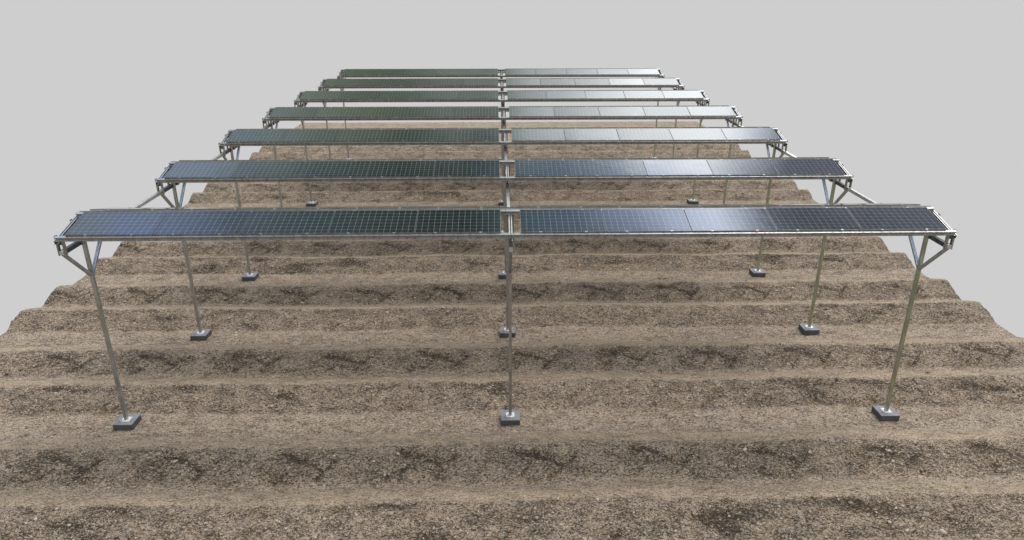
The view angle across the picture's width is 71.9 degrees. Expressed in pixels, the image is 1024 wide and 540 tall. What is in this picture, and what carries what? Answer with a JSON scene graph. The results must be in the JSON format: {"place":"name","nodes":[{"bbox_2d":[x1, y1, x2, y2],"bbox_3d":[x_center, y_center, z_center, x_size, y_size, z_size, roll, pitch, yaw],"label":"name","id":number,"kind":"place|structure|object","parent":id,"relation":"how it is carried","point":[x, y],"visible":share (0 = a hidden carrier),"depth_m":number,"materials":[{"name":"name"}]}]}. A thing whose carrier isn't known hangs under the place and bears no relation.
{"place":"outdoors","nodes":[
{"label":"outdoors","id":0,"kind":"place"},
{"bbox_2d":[295,90,502,102],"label":"mounting rack","id":1,"kind":"object","parent":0,"point":[428,100],"visible":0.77,"depth_m":35.98,"materials":[{"name":"metal"}]},
{"bbox_2d":[300,92,341,99],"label":"solar panel","id":2,"kind":"object","parent":1,"relation":"on","point":[321,95],"visible":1,"depth_m":36.20,"materials":[{"name":"green"}]},
{"bbox_2d":[340,91,381,99],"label":"solar panel","id":3,"kind":"object","parent":1,"relation":"on","point":[361,95],"visible":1,"depth_m":36.24,"materials":[{"name":"green"}]},
{"bbox_2d":[380,91,420,99],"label":"solar panel","id":4,"kind":"object","parent":1,"relation":"on","point":[400,95],"visible":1,"depth_m":36.28,"materials":[{"name":"green"}]},
{"bbox_2d":[419,91,458,99],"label":"solar panel","id":5,"kind":"object","parent":1,"relation":"on","point":[431,95],"visible":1,"depth_m":36.31,"materials":[{"name":"green"}]},
{"bbox_2d":[459,91,497,98],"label":"solar panel","id":6,"kind":"object","parent":1,"relation":"on","point":[478,94],"visible":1,"depth_m":36.35,"materials":[{"name":"green"}]},
{"bbox_2d":[319,78,501,88],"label":"mounting rack","id":7,"kind":"object","parent":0,"point":[356,87],"visible":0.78,"depth_m":40.80,"materials":[{"name":"metal"}]},
{"bbox_2d":[323,79,360,85],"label":"solar panel","id":8,"kind":"object","parent":7,"relation":"on","point":[341,82],"visible":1,"depth_m":41.10,"materials":[{"name":"green"}]},
{"bbox_2d":[358,79,394,85],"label":"solar panel","id":9,"kind":"object","parent":7,"relation":"on","point":[377,82],"visible":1,"depth_m":41.12,"materials":[{"name":"green"}]},
{"bbox_2d":[393,79,428,85],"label":"solar panel","id":10,"kind":"object","parent":7,"relation":"on","point":[411,82],"visible":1,"depth_m":41.15,"materials":[{"name":"green"}]},
{"bbox_2d":[428,79,463,85],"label":"solar panel","id":11,"kind":"object","parent":7,"relation":"on","point":[446,82],"visible":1,"depth_m":41.18,"materials":[{"name":"green"}]},
{"bbox_2d":[463,79,497,85],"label":"solar panel","id":12,"kind":"object","parent":7,"relation":"on","point":[481,82],"visible":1,"depth_m":41.20,"materials":[{"name":"green"}]},
{"bbox_2d":[338,69,500,77],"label":"mounting rack","id":13,"kind":"object","parent":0,"point":[372,76],"visible":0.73,"depth_m":45.69,"materials":[{"name":"metal"}]},
{"bbox_2d":[342,69,374,75],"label":"solar panel","id":14,"kind":"object","parent":13,"relation":"on","point":[351,72],"visible":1,"depth_m":45.95,"materials":[{"name":"green"}]},
{"bbox_2d":[467,69,497,74],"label":"solar panel","id":15,"kind":"object","parent":13,"relation":"on","point":[482,71],"visible":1,"depth_m":46.12,"materials":[{"name":"green"}]},
{"bbox_2d":[0,121,1023,539],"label":"ground","id":16,"kind":"structure","parent":0,"point":[732,421],"depth_m":20.89,"materials":[{"name":"soil"}]},
{"bbox_2d":[112,414,141,430],"bbox_3d":[-10.620,4.273,19.510,0.525,0.340,0.525,0,22,-1],"label":"concrete footing","id":17,"kind":"object","parent":16,"relation":"in","point":[134,421],"visible":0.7,"depth_m":19.31,"materials":[{"name":"concrete"}]},
{"bbox_2d":[53,215,131,421],"bbox_3d":[-10.620,1.391,18.350,0.224,5.872,2.187,0,22,-1],"label":"support post","id":18,"kind":"object","parent":17,"relation":"on","point":[90,271],"visible":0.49,"depth_m":18.01,"materials":[{"name":"metal"}]},
{"bbox_2d":[59,89,329,254],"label":"support beam","id":19,"kind":"structure","parent":18,"relation":"attached to","point":[150,198],"depth_m":20.91,"materials":[{"name":"metal"}]},
{"bbox_2d":[54,206,510,241],"bbox_3d":[-5.324,-1.297,17.387,10.546,0.416,2.259,0,22,-1],"label":"mounting rack","id":20,"kind":"object","parent":18,"relation":"on","point":[307,236],"visible":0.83,"depth_m":16.47,"materials":[{"name":"metal"}]},
{"bbox_2d":[65,212,167,235],"bbox_3d":[-9.352,-1.103,16.735,2.000,0.032,0.980,0,37,-1],"label":"solar panel","id":21,"kind":"object","parent":20,"relation":"on","point":[117,223],"visible":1,"depth_m":16.69,"materials":[{"name":"blue"}]},
{"bbox_2d":[153,211,250,235],"bbox_3d":[-7.333,-1.119,16.774,2.000,0.033,0.980,-1,37,-1],"label":"solar panel","id":22,"kind":"object","parent":20,"relation":"on","point":[205,223],"visible":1,"depth_m":16.73,"materials":[{"name":"blue"}]},
{"bbox_2d":[173,207,262,209],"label":"solar panel","id":23,"kind":"object","parent":20,"relation":"on","point":[222,208],"visible":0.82,"depth_m":17.41,"materials":[{"name":"grey"}]},
{"bbox_2d":[241,211,334,234],"bbox_3d":[-5.313,-1.134,16.813,2.000,0.032,0.980,0,37,-1],"label":"solar panel","id":24,"kind":"object","parent":20,"relation":"on","point":[283,222],"visible":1,"depth_m":16.77,"materials":[{"name":"grey"}]},
{"bbox_2d":[328,210,417,233],"bbox_3d":[-3.294,-1.149,16.852,2.000,0.032,0.980,0,37,-1],"label":"solar panel","id":25,"kind":"object","parent":20,"relation":"on","point":[374,222],"visible":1,"depth_m":16.81,"materials":[{"name":"grey"}]},
{"bbox_2d":[338,206,421,208],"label":"solar panel","id":26,"kind":"object","parent":20,"relation":"on","point":[387,207],"visible":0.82,"depth_m":17.48,"materials":[{"name":"grey"}]},
{"bbox_2d":[415,210,500,233],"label":"solar panel","id":27,"kind":"object","parent":20,"relation":"on","point":[454,221],"visible":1,"depth_m":16.86,"materials":[{"name":"grey"}]},
{"bbox_2d":[190,329,211,340],"bbox_3d":[-10.729,2.310,24.387,0.525,0.340,0.525,0,22,-1],"label":"concrete footing","id":28,"kind":"object","parent":16,"relation":"in","point":[206,334],"visible":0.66,"depth_m":24.17,"materials":[{"name":"concrete"}]},
{"bbox_2d":[155,165,204,333],"bbox_3d":[-10.729,-0.572,23.227,0.224,5.872,2.187,0,22,-1],"label":"support post","id":29,"kind":"object","parent":28,"relation":"on","point":[172,186],"visible":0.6,"depth_m":23.01,"materials":[{"name":"metal"}]},
{"bbox_2d":[156,159,506,182],"bbox_3d":[-5.433,-3.260,22.263,10.546,0.416,2.259,0,22,-1],"label":"mounting rack","id":30,"kind":"object","parent":29,"relation":"on","point":[283,179],"visible":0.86,"depth_m":21.33,"materials":[{"name":"metal"}]},
{"bbox_2d":[164,162,239,177],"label":"solar panel","id":31,"kind":"object","parent":30,"relation":"on","point":[202,169],"visible":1,"depth_m":21.57,"materials":[{"name":"grey"}]},
{"bbox_2d":[232,161,305,177],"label":"solar panel","id":32,"kind":"object","parent":30,"relation":"on","point":[268,169],"visible":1,"depth_m":21.62,"materials":[{"name":"grey"}]},
{"bbox_2d":[299,161,369,177],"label":"solar panel","id":33,"kind":"object","parent":30,"relation":"on","point":[334,169],"visible":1,"depth_m":21.65,"materials":[{"name":"green"}]},
{"bbox_2d":[367,161,434,177],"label":"solar panel","id":34,"kind":"object","parent":30,"relation":"on","point":[401,168],"visible":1,"depth_m":21.69,"materials":[{"name":"grey"}]},
{"bbox_2d":[434,160,499,176],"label":"solar panel","id":35,"kind":"object","parent":30,"relation":"on","point":[478,168],"visible":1,"depth_m":21.73,"materials":[{"name":"grey"}]},
{"bbox_2d":[242,272,258,280],"bbox_3d":[-10.838,0.348,29.263,0.525,0.340,0.525,0,22,-1],"label":"concrete footing","id":36,"kind":"object","parent":16,"relation":"in","point":[254,276],"visible":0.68,"depth_m":29.01,"materials":[{"name":"concrete"}]},
{"bbox_2d":[218,133,253,275],"bbox_3d":[-10.838,-2.535,28.103,0.224,5.872,2.187,0,22,-1],"label":"support post","id":37,"kind":"object","parent":36,"relation":"on","point":[229,149],"visible":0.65,"depth_m":27.83,"materials":[{"name":"metal"}]},
{"bbox_2d":[219,128,504,145],"bbox_3d":[-5.542,-5.223,27.140,10.546,0.416,2.259,0,22,-1],"label":"mounting rack","id":38,"kind":"object","parent":37,"relation":"on","point":[348,143],"visible":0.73,"depth_m":26.19,"materials":[{"name":"metal"}]},
{"bbox_2d":[226,130,286,141],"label":"solar panel","id":39,"kind":"object","parent":38,"relation":"on","point":[256,135],"visible":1,"depth_m":26.47,"materials":[{"name":"grey"}]},
{"bbox_2d":[281,129,339,141],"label":"solar panel","id":40,"kind":"object","parent":38,"relation":"on","point":[311,135],"visible":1,"depth_m":26.51,"materials":[{"name":"grey"}]},
{"bbox_2d":[336,129,392,141],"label":"solar panel","id":41,"kind":"object","parent":38,"relation":"on","point":[364,135],"visible":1,"depth_m":26.54,"materials":[{"name":"green"}]},
{"bbox_2d":[391,129,445,141],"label":"solar panel","id":42,"kind":"object","parent":38,"relation":"on","point":[418,135],"visible":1,"depth_m":26.57,"materials":[{"name":"green"}]},
{"bbox_2d":[445,129,498,141],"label":"solar panel","id":43,"kind":"object","parent":38,"relation":"on","point":[461,135],"visible":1,"depth_m":26.59,"materials":[{"name":"green"}]},
{"bbox_2d":[499,270,505,278],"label":"concrete footing","id":44,"kind":"object","parent":16,"relation":"in","point":[502,275],"visible":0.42,"depth_m":29.21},
{"bbox_2d":[503,133,507,273],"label":"support post","id":45,"kind":"object","parent":44,"relation":"on","point":[505,139],"visible":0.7,"depth_m":28.20,"materials":[{"name":"metal"}]},
{"bbox_2d":[500,326,514,337],"bbox_3d":[-0.157,2.228,24.590,0.525,0.340,0.525,0,22,-1],"label":"concrete footing","id":46,"kind":"object","parent":16,"relation":"in","point":[503,334],"visible":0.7,"depth_m":24.34,"materials":[{"name":"concrete"}]},
{"bbox_2d":[504,165,510,330],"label":"support post","id":47,"kind":"object","parent":46,"relation":"on","point":[507,175],"visible":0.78,"depth_m":23.60,"materials":[{"name":"metal"}]},
{"bbox_2d":[501,410,519,425],"bbox_3d":[-0.048,4.191,19.714,0.525,0.340,0.525,0,22,-1],"label":"concrete footing","id":48,"kind":"object","parent":16,"relation":"in","point":[507,421],"visible":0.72,"depth_m":19.49,"materials":[{"name":"concrete"}]},
{"bbox_2d":[506,215,514,416],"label":"support post","id":49,"kind":"object","parent":48,"relation":"on","point":[510,229],"visible":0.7,"depth_m":18.24,"materials":[{"name":"grey metal"}]},
{"bbox_2d":[0,188,1023,539],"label":"stones","id":50,"kind":"object","parent":16,"relation":"on","point":[520,500],"visible":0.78,"depth_m":20.43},
{"bbox_2d":[687,199,698,203],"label":"concrete footing","id":51,"kind":"object","parent":16,"relation":"in","point":[689,201],"visible":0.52,"depth_m":39.16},
{"bbox_2d":[690,93,709,200],"bbox_3d":[10.087,-6.624,38.263,0.224,5.872,2.187,0,22,-1],"label":"support post","id":52,"kind":"object","parent":51,"relation":"on","point":[701,104],"visible":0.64,"depth_m":37.88,"materials":[{"name":"metal"}]},
{"bbox_2d":[503,90,708,101],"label":"mounting rack","id":53,"kind":"object","parent":52,"relation":"on","point":[572,100],"visible":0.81,"depth_m":36.13,"materials":[{"name":"metal"}]},
{"bbox_2d":[507,91,546,98],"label":"solar panel","id":54,"kind":"object","parent":53,"relation":"on","point":[526,94],"visible":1,"depth_m":36.41,"materials":[{"name":"grey"}]},
{"bbox_2d":[546,91,585,98],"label":"solar panel","id":55,"kind":"object","parent":53,"relation":"on","point":[565,94],"visible":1,"depth_m":36.48,"materials":[{"name":"grey"}]},
{"bbox_2d":[585,91,624,98],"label":"solar panel","id":56,"kind":"object","parent":53,"relation":"on","point":[604,94],"visible":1,"depth_m":36.51,"materials":[{"name":"grey"}]},
{"bbox_2d":[623,91,664,98],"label":"solar panel","id":57,"kind":"object","parent":53,"relation":"on","point":[643,94],"visible":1,"depth_m":36.52,"materials":[{"name":"grey"}]},
{"bbox_2d":[662,90,703,98],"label":"solar panel","id":58,"kind":"object","parent":53,"relation":"on","point":[685,94],"visible":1,"depth_m":36.57,"materials":[{"name":"grey"}]},
{"bbox_2d":[749,268,765,276],"bbox_3d":[10.306,0.184,29.670,0.525,0.340,0.525,0,22,-1],"label":"concrete footing","id":59,"kind":"object","parent":16,"relation":"in","point":[754,273],"visible":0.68,"depth_m":29.42,"materials":[{"name":"concrete"}]},
{"bbox_2d":[754,130,787,271],"bbox_3d":[10.306,-2.699,28.510,0.224,5.872,2.187,0,22,-1],"label":"support post","id":60,"kind":"object","parent":59,"relation":"on","point":[778,147],"visible":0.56,"depth_m":28.22,"materials":[{"name":"metal"}]},
{"bbox_2d":[798,323,819,334],"bbox_3d":[10.415,2.147,24.794,0.525,0.340,0.525,0,22,-1],"label":"concrete footing","id":61,"kind":"object","parent":16,"relation":"in","point":[805,330],"visible":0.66,"depth_m":24.55,"materials":[{"name":"concrete"}]},
{"bbox_2d":[805,162,853,327],"bbox_3d":[10.415,-0.736,23.634,0.224,5.872,2.187,0,22,-1],"label":"support post","id":62,"kind":"object","parent":61,"relation":"on","point":[841,185],"visible":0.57,"depth_m":23.42,"materials":[{"name":"metal"}]},
{"bbox_2d":[507,157,852,180],"bbox_3d":[5.119,-3.342,22.466,10.546,0.416,2.259,0,22,-1],"label":"mounting rack","id":63,"kind":"object","parent":62,"relation":"on","point":[697,177],"visible":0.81,"depth_m":21.54,"materials":[{"name":"metal"}]},
{"bbox_2d":[515,160,580,176],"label":"solar panel","id":64,"kind":"object","parent":63,"relation":"on","point":[544,168],"visible":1,"depth_m":21.77,"materials":[{"name":"grey"}]},
{"bbox_2d":[579,160,646,175],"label":"solar panel","id":65,"kind":"object","parent":63,"relation":"on","point":[612,167],"visible":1,"depth_m":21.81,"materials":[{"name":"grey"}]},
{"bbox_2d":[643,159,712,175],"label":"solar panel","id":66,"kind":"object","parent":63,"relation":"on","point":[690,167],"visible":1,"depth_m":21.86,"materials":[{"name":"grey"}]},
{"bbox_2d":[706,159,778,175],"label":"solar panel","id":67,"kind":"object","parent":63,"relation":"on","point":[736,167],"visible":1,"depth_m":21.89,"materials":[{"name":"grey"}]},
{"bbox_2d":[770,159,844,174],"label":"solar panel","id":68,"kind":"object","parent":63,"relation":"on","point":[806,166],"visible":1,"depth_m":21.92,"materials":[{"name":"grey"}]},
{"bbox_2d":[871,405,899,420],"bbox_3d":[10.524,4.109,19.918,0.525,0.340,0.525,0,22,-1],"label":"concrete footing","id":69,"kind":"object","parent":16,"relation":"in","point":[880,414],"visible":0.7,"depth_m":19.71,"materials":[{"name":"concrete"}]},
{"bbox_2d":[880,210,957,412],"bbox_3d":[10.524,1.227,18.757,0.224,5.872,2.187,0,22,-1],"label":"support post","id":70,"kind":"object","parent":69,"relation":"on","point":[920,264],"visible":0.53,"depth_m":18.42,"materials":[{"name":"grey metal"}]},
{"bbox_2d":[509,203,956,238],"bbox_3d":[5.228,-1.379,17.590,10.546,0.416,2.259,0,22,-1],"label":"mounting rack","id":71,"kind":"object","parent":70,"relation":"on","point":[671,234],"visible":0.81,"depth_m":16.67,"materials":[{"name":"metal"}]},
{"bbox_2d":[518,205,599,207],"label":"solar panel","id":72,"kind":"object","parent":71,"relation":"on","point":[554,206],"visible":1,"depth_m":17.57,"materials":[{"name":"grey"}]},
{"bbox_2d":[520,209,605,232],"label":"solar panel","id":73,"kind":"object","parent":71,"relation":"on","point":[560,220],"visible":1,"depth_m":16.89,"materials":[{"name":"grey"}]},
{"bbox_2d":[602,209,691,231],"bbox_3d":[3.219,-1.198,16.978,2.000,0.032,0.980,0,37,-1],"label":"solar panel","id":74,"kind":"object","parent":71,"relation":"on","point":[644,220],"visible":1,"depth_m":16.94,"materials":[{"name":"grey"}]},
{"bbox_2d":[679,204,760,206],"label":"solar panel","id":75,"kind":"object","parent":71,"relation":"on","point":[719,205],"visible":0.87,"depth_m":17.65,"materials":[{"name":"grey"}]},
{"bbox_2d":[684,208,776,231],"bbox_3d":[5.238,-1.214,17.017,2.000,0.033,0.980,0,37,-1],"label":"solar panel","id":76,"kind":"object","parent":71,"relation":"on","point":[727,219],"visible":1,"depth_m":16.99,"materials":[{"name":"grey"}]},
{"bbox_2d":[765,207,861,230],"bbox_3d":[7.258,-1.232,17.054,2.000,0.032,0.980,0,37,-1],"label":"solar panel","id":77,"kind":"object","parent":71,"relation":"on","point":[814,219],"visible":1,"depth_m":17.01,"materials":[{"name":"grey"}]},
{"bbox_2d":[837,203,920,205],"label":"solar panel","id":78,"kind":"object","parent":71,"relation":"on","point":[879,204],"visible":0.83,"depth_m":17.72,"materials":[{"name":"grey"}]},
{"bbox_2d":[846,207,945,229],"bbox_3d":[9.278,-1.248,17.093,2.000,0.033,0.980,0,37,-1],"label":"solar panel","id":79,"kind":"object","parent":71,"relation":"on","point":[896,218],"visible":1,"depth_m":17.06,"materials":[{"name":"grey"}]},
{"bbox_2d":[672,88,950,248],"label":"support beam","id":80,"kind":"structure","parent":70,"relation":"attached to","point":[859,195],"depth_m":21.32,"materials":[{"name":"metal"}]},
{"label":"concrete footing","id":81,"kind":"object","parent":16,"relation":"in","visible":0},
{"bbox_2d":[262,110,282,206],"bbox_3d":[-10.947,-4.497,32.979,0.224,5.872,2.187,0,22,-1],"label":"support post","id":82,"kind":"object","parent":81,"relation":"on","point":[270,124],"visible":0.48,"depth_m":32.49,"materials":[{"name":"metal"}]},
{"bbox_2d":[263,106,503,120],"bbox_3d":[-5.651,-7.185,32.016,10.546,0.416,2.259,0,22,-1],"label":"mounting rack","id":83,"kind":"object","parent":82,"relation":"on","point":[500,109],"visible":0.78,"depth_m":31.08,"materials":[{"name":"metal"}]},
{"bbox_2d":[269,108,318,117],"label":"solar panel","id":84,"kind":"object","parent":83,"relation":"on","point":[293,112],"visible":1,"depth_m":31.31,"materials":[{"name":"grey"}]},
{"bbox_2d":[315,108,363,117],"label":"solar panel","id":85,"kind":"object","parent":83,"relation":"on","point":[339,112],"visible":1,"depth_m":31.31,"materials":[{"name":"green"}]},
{"bbox_2d":[361,107,408,117],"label":"solar panel","id":86,"kind":"object","parent":83,"relation":"on","point":[374,112],"visible":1,"depth_m":31.40,"materials":[{"name":"green"}]},
{"bbox_2d":[407,107,453,116],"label":"solar panel","id":87,"kind":"object","parent":83,"relation":"on","point":[430,111],"visible":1,"depth_m":31.50,"materials":[{"name":"green"}]},
{"bbox_2d":[453,107,498,116],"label":"solar panel","id":88,"kind":"object","parent":83,"relation":"on","point":[476,111],"visible":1,"depth_m":31.46,"materials":[{"name":"green"}]},
{"bbox_2d":[0,0,1023,337],"label":"sky","id":89,"kind":"structure","parent":0,"point":[921,102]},
{"bbox_2d":[501,68,662,76],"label":"mounting rack","id":90,"kind":"object","parent":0,"point":[590,75],"visible":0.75,"depth_m":45.89,"materials":[{"name":"metal"}]},
{"bbox_2d":[502,78,682,87],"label":"mounting rack","id":91,"kind":"object","parent":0,"point":[633,86],"visible":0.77,"depth_m":41.06,"materials":[{"name":"metal"}]},
{"bbox_2d":[506,79,540,85],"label":"solar panel","id":92,"kind":"object","parent":91,"relation":"on","point":[522,82],"visible":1,"depth_m":41.24,"materials":[{"name":"grey"}]},
{"bbox_2d":[540,79,574,85],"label":"solar panel","id":93,"kind":"object","parent":91,"relation":"on","point":[557,82],"visible":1,"depth_m":41.28,"materials":[{"name":"grey"}]},
{"bbox_2d":[574,78,609,85],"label":"solar panel","id":94,"kind":"object","parent":91,"relation":"on","point":[592,82],"visible":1,"depth_m":41.31,"materials":[{"name":"grey"}]},
{"bbox_2d":[608,78,644,84],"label":"solar panel","id":95,"kind":"object","parent":91,"relation":"on","point":[625,81],"visible":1,"depth_m":41.44,"materials":[{"name":"grey"}]},
{"bbox_2d":[642,78,678,84],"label":"solar panel","id":96,"kind":"object","parent":91,"relation":"on","point":[660,81],"visible":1,"depth_m":41.48,"materials":[{"name":"grey"}]},
{"bbox_2d":[505,127,786,144],"bbox_3d":[5.010,-5.304,27.343,10.546,0.416,2.259,0,22,-1],"label":"mounting rack","id":97,"kind":"object","parent":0,"point":[578,142],"visible":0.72,"depth_m":26.40,"materials":[{"name":"metal"}]},
{"bbox_2d":[511,129,564,140],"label":"solar panel","id":98,"kind":"object","parent":97,"relation":"on","point":[537,134],"visible":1,"depth_m":26.67,"materials":[{"name":"grey"}]},
{"bbox_2d":[564,129,618,140],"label":"solar panel","id":99,"kind":"object","parent":97,"relation":"on","point":[591,134],"visible":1,"depth_m":26.66,"materials":[{"name":"grey"}]},
{"bbox_2d":[616,128,672,140],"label":"solar panel","id":100,"kind":"object","parent":97,"relation":"on","point":[643,134],"visible":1,"depth_m":26.73,"materials":[{"name":"grey"}]},
{"bbox_2d":[669,128,726,140],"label":"solar panel","id":101,"kind":"object","parent":97,"relation":"on","point":[693,134],"visible":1,"depth_m":26.77,"materials":[{"name":"grey"}]},
{"bbox_2d":[721,128,779,139],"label":"solar panel","id":102,"kind":"object","parent":97,"relation":"on","point":[750,133],"visible":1,"depth_m":26.79,"materials":[{"name":"grey"}]},
{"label":"concrete footing","id":103,"kind":"object","parent":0,"visible":0},
{"bbox_2d":[723,109,742,203],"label":"support post","id":104,"kind":"object","parent":103,"relation":"on","point":[733,122],"visible":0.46,"depth_m":32.90,"materials":[{"name":"metal"}]},
{"bbox_2d":[504,105,741,119],"bbox_3d":[4.901,-7.267,32.219,10.546,0.416,2.259,0,22,-1],"label":"mounting rack","id":105,"kind":"object","parent":104,"relation":"on","point":[618,118],"visible":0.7,"depth_m":31.28,"materials":[{"name":"metal"}]},
{"bbox_2d":[509,107,554,116],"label":"solar panel","id":106,"kind":"object","parent":105,"relation":"on","point":[531,111],"visible":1,"depth_m":31.55,"materials":[{"name":"grey"}]},
{"bbox_2d":[554,107,599,116],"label":"solar panel","id":107,"kind":"object","parent":105,"relation":"on","point":[576,111],"visible":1,"depth_m":31.55,"materials":[{"name":"grey"}]},
{"bbox_2d":[598,107,645,116],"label":"solar panel","id":108,"kind":"object","parent":105,"relation":"on","point":[621,111],"visible":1,"depth_m":31.61,"materials":[{"name":"grey"}]},
{"bbox_2d":[643,106,690,116],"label":"solar panel","id":109,"kind":"object","parent":105,"relation":"on","point":[666,111],"visible":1,"depth_m":31.65,"materials":[{"name":"grey"}]},
{"bbox_2d":[687,106,735,115],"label":"solar panel","id":110,"kind":"object","parent":105,"relation":"on","point":[711,110],"visible":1,"depth_m":31.69,"materials":[{"name":"grey"}]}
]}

